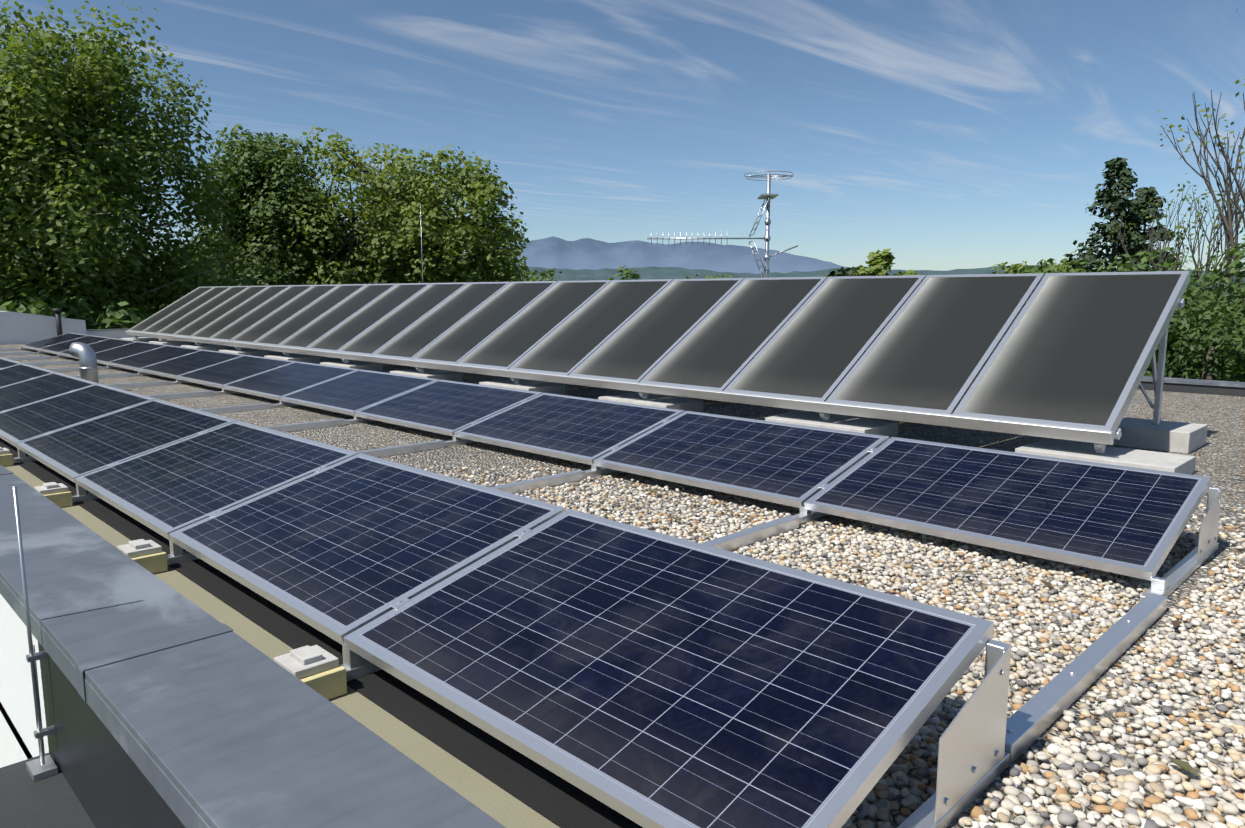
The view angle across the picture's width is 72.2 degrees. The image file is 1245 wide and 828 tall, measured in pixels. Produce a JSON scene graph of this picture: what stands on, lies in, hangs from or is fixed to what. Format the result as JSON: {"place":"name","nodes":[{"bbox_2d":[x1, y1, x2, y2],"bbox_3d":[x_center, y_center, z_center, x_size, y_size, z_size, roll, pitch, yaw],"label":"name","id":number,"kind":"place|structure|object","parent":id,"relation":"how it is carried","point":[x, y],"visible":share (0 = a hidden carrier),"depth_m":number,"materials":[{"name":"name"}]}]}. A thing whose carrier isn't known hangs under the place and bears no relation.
{"place":"outdoors","nodes":[
{"label":"outdoors","id":0,"kind":"place"},
{"bbox_2d":[0,753,95,827],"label":"lower roof","id":1,"kind":"structure","parent":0,"point":[27,801],"depth_m":2.39,"materials":[{"name":"grey concrete"}]},
{"bbox_2d":[13,486,57,781],"bbox_3d":[-1.727,0.634,2.484,0.068,0.870,0.100,-8,11,-44],"label":"lightning rod","id":2,"kind":"object","parent":1,"relation":"on","point":[43,766],"visible":0.94,"depth_m":2.49,"materials":[{"name":"metal"}]},
{"bbox_2d":[0,338,1244,827],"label":"roof gravel","id":3,"kind":"structure","parent":0,"point":[1220,456],"depth_m":6.07,"materials":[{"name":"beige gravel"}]},
{"bbox_2d":[0,0,1244,270],"label":"sky","id":4,"kind":"structure","parent":0,"point":[944,135],"materials":[{"name":"blue"}]},
{"bbox_2d":[5,264,1244,296],"bbox_3d":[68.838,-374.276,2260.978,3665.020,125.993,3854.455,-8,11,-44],"label":"distant hills","id":5,"kind":"structure","parent":0,"point":[650,273],"depth_m":3315.26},
{"bbox_2d":[507,236,1224,273],"bbox_3d":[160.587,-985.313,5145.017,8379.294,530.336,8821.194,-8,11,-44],"label":"mountains","id":6,"kind":"structure","parent":0,"point":[560,253],"depth_m":7582.23,"materials":[{"name":"blue stone"}]},
{"bbox_2d":[1186,297,1244,333],"bbox_3d":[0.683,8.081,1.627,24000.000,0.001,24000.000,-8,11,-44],"label":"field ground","id":7,"kind":"structure","parent":0,"point":[1218,306],"depth_m":532.98,"materials":[{"name":"green plant"}]},
{"bbox_2d":[0,330,152,767],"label":"building walls","id":8,"kind":"structure","parent":7,"relation":"on","point":[18,739],"depth_m":3.14,"materials":[{"name":"white paint"}]},
{"bbox_2d":[38,642,185,827],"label":"parapet cladding","id":9,"kind":"structure","parent":8,"relation":"attached to","point":[110,784],"depth_m":2.21,"materials":[{"name":"grey metal"}]},
{"bbox_2d":[0,465,505,827],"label":"parapet coping","id":10,"kind":"object","parent":8,"relation":"on","point":[207,719],"visible":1,"depth_m":1.98,"materials":[{"name":"metal"}]},
{"bbox_2d":[5,463,559,827],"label":"roof slab","id":11,"kind":"structure","parent":8,"relation":"on","point":[492,800],"depth_m":2.47,"materials":[{"name":"beige concrete"}]},
{"bbox_2d":[0,311,85,343],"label":"parapet wall","id":12,"kind":"structure","parent":11,"relation":"on","point":[20,328],"depth_m":21.20,"materials":[{"name":"grey concrete"}]},
{"bbox_2d":[53,309,62,335],"bbox_3d":[-14.113,-2.208,21.361,0.171,0.856,0.180,-8,11,-44],"label":"vent pipe","id":13,"kind":"object","parent":11,"relation":"on","point":[58,320],"visible":0.85,"depth_m":21.31,"materials":[{"name":"black metal"}]},
{"bbox_2d":[69,342,98,382],"bbox_3d":[-6.654,-0.576,10.596,0.318,0.630,0.339,-8,11,-44],"label":"roof vent pipe","id":14,"kind":"object","parent":11,"relation":"on","point":[84,353],"visible":0.81,"depth_m":10.51,"materials":[{"name":"silver metal"}]},
{"bbox_2d":[0,438,642,827],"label":"roof membrane strip","id":15,"kind":"object","parent":11,"relation":"on","point":[544,792],"depth_m":2.53,"materials":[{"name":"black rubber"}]},
{"bbox_2d":[420,204,422,280],"bbox_3d":[-4.956,-3.474,21.139,0.300,3.426,0.300,-8,11,-44],"label":"lightning mast","id":16,"kind":"object","parent":11,"relation":"on","point":[421,244],"visible":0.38,"depth_m":21.03,"materials":[{"name":"metal"}]},
{"bbox_2d":[0,348,1167,827],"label":"solar panel row","id":17,"kind":"object","parent":11,"relation":"on","point":[644,678],"visible":0.98,"depth_m":2.58,"materials":[{"name":"blue glass"}]},
{"bbox_2d":[14,333,1221,600],"bbox_3d":[-5.204,-0.542,11.353,1.109,0.353,21.799,-8,11,-44],"label":"solar panel row","id":18,"kind":"object","parent":11,"relation":"on","point":[1126,521],"visible":0.98,"depth_m":5.12,"materials":[{"name":"blue glass"}]},
{"bbox_2d":[121,271,1207,474],"bbox_3d":[-3.886,-1.467,14.138,1.954,1.407,23.000,-8,11,-44],"label":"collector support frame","id":19,"kind":"object","parent":11,"relation":"on","point":[1067,356],"visible":0.98,"depth_m":8.33,"materials":[{"name":"silver metal"}]},
{"bbox_2d":[647,171,797,277],"bbox_3d":[1.589,-1.866,11.846,2.444,2.836,0.695,2,8,11],"label":"antenna","id":20,"kind":"object","parent":11,"relation":"on","point":[767,196],"visible":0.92,"depth_m":11.68,"materials":[{"name":"metal"}]},
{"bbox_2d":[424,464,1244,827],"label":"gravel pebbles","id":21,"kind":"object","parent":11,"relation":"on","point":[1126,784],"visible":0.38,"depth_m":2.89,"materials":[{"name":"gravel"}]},
{"bbox_2d":[1137,381,1244,396],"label":"roof edge","id":22,"kind":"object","parent":11,"relation":"on","point":[1206,389],"depth_m":10.55,"materials":[{"name":"grey metal"}]},
{"bbox_2d":[86,329,1244,387],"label":"parapet copings","id":23,"kind":"object","parent":8,"relation":"on","point":[1200,382],"visible":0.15,"depth_m":10.63,"materials":[{"name":"metal"}]},
{"bbox_2d":[0,296,163,329],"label":"bushes","id":24,"kind":"object","parent":7,"relation":"on","point":[119,315],"visible":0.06,"depth_m":25.72,"materials":[{"name":"green plant"}]},
{"bbox_2d":[0,6,180,329],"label":"birch tree","id":25,"kind":"object","parent":7,"relation":"on","point":[19,263],"visible":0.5,"depth_m":26.69,"materials":[{"name":"green plant"}]},
{"bbox_2d":[0,0,252,328],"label":"birch tree","id":26,"kind":"object","parent":7,"relation":"on","point":[103,78],"visible":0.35,"depth_m":31.18,"materials":[{"name":"green plant"}]},
{"bbox_2d":[107,243,220,311],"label":"tree","id":27,"kind":"object","parent":7,"relation":"on","point":[167,267],"visible":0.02,"depth_m":43.65,"materials":[{"name":"green plant"}]},
{"bbox_2d":[138,272,270,317],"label":"bushes","id":28,"kind":"object","parent":7,"relation":"on","point":[248,282],"depth_m":34.37,"materials":[{"name":"green plant"}]},
{"bbox_2d":[175,222,276,285],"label":"tree","id":29,"kind":"object","parent":7,"relation":"on","point":[228,256],"depth_m":51.24,"materials":[{"name":"green plant"}]},
{"bbox_2d":[181,124,366,285],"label":"broadleaf tree","id":30,"kind":"object","parent":7,"relation":"on","point":[263,171],"visible":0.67,"depth_m":40.64,"materials":[{"name":"green plant"}]},
{"bbox_2d":[255,235,357,283],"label":"tree","id":31,"kind":"object","parent":7,"relation":"on","point":[307,264],"visible":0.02,"depth_m":57.19,"materials":[{"name":"green plant"}]},
{"bbox_2d":[279,125,460,284],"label":"broadleaf tree","id":32,"kind":"object","parent":7,"relation":"on","point":[362,232],"visible":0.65,"depth_m":41.41,"materials":[{"name":"green plant"}]},
{"bbox_2d":[362,145,529,283],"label":"broadleaf tree","id":33,"kind":"object","parent":7,"relation":"on","point":[475,235],"visible":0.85,"depth_m":41.73,"materials":[{"name":"green plant"}]},
{"bbox_2d":[477,254,549,281],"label":"tree","id":34,"kind":"object","parent":7,"relation":"on","point":[534,276],"visible":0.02,"depth_m":59.46,"materials":[{"name":"green plant"}]},
{"bbox_2d":[520,268,570,280],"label":"tree","id":35,"kind":"object","parent":7,"relation":"on","point":[551,273],"visible":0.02,"depth_m":71.75,"materials":[{"name":"green plant"}]},
{"bbox_2d":[608,266,640,279],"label":"skyline tree","id":36,"kind":"object","parent":7,"relation":"on","point":[627,273],"visible":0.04,"depth_m":97.41,"materials":[{"name":"green plant"}]},
{"bbox_2d":[686,274,732,278],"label":"skyline tree","id":37,"kind":"object","parent":7,"relation":"on","point":[710,277],"visible":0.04,"depth_m":116.04,"materials":[{"name":"green plant"}]},
{"bbox_2d":[823,265,872,277],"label":"skyline tree","id":38,"kind":"object","parent":7,"relation":"on","point":[841,271],"visible":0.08,"depth_m":71.10,"materials":[{"name":"green plant"}]},
{"bbox_2d":[851,248,920,275],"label":"skyline tree","id":39,"kind":"object","parent":7,"relation":"on","point":[878,261],"visible":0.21,"depth_m":70.17,"materials":[{"name":"green plant"}]},
{"bbox_2d":[991,260,1038,273],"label":"skyline tree","id":40,"kind":"object","parent":7,"relation":"on","point":[1016,267],"visible":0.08,"depth_m":98.72,"materials":[{"name":"green plant"}]},
{"bbox_2d":[1021,258,1074,273],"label":"skyline tree","id":41,"kind":"object","parent":7,"relation":"on","point":[1050,261],"visible":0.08,"depth_m":96.74,"materials":[{"name":"green plant"}]},
{"bbox_2d":[1052,260,1085,272],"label":"skyline tree","id":42,"kind":"object","parent":7,"relation":"on","point":[1056,268],"visible":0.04,"depth_m":86.38,"materials":[{"name":"green plant"}]},
{"bbox_2d":[1063,157,1158,369],"bbox_3d":[20.836,-3.792,36.134,6.086,13.874,5.441,-8,11,-44],"label":"conifer tree","id":43,"kind":"object","parent":7,"relation":"on","point":[1118,201],"visible":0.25,"depth_m":35.24,"materials":[{"name":"green plant"}]},
{"bbox_2d":[1015,265,1243,381],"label":"hedge tree","id":44,"kind":"object","parent":7,"relation":"on","point":[1172,334],"depth_m":14.69,"materials":[{"name":"green plant"}]},
{"bbox_2d":[1025,234,1244,381],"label":"hedge tree","id":45,"kind":"object","parent":7,"relation":"on","point":[1211,367],"visible":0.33,"depth_m":12.74,"materials":[{"name":"green plant"}]},
{"bbox_2d":[1115,186,1191,354],"bbox_3d":[22.642,-3.466,37.575,5.616,12.825,4.940,-8,11,-44],"label":"conifer tree","id":46,"kind":"object","parent":7,"relation":"on","point":[1144,195],"visible":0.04,"depth_m":36.45,"materials":[{"name":"green plant"}]},
{"bbox_2d":[1110,173,1244,368],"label":"bare tree","id":47,"kind":"object","parent":7,"relation":"on","point":[1182,238],"visible":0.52,"depth_m":25.14,"materials":[{"name":"brown plant"}]},
{"bbox_2d":[1157,10,1244,331],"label":"bare tree","id":48,"kind":"object","parent":7,"relation":"on","point":[1227,219],"visible":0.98,"depth_m":20.09,"materials":[{"name":"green plant"}]}
]}

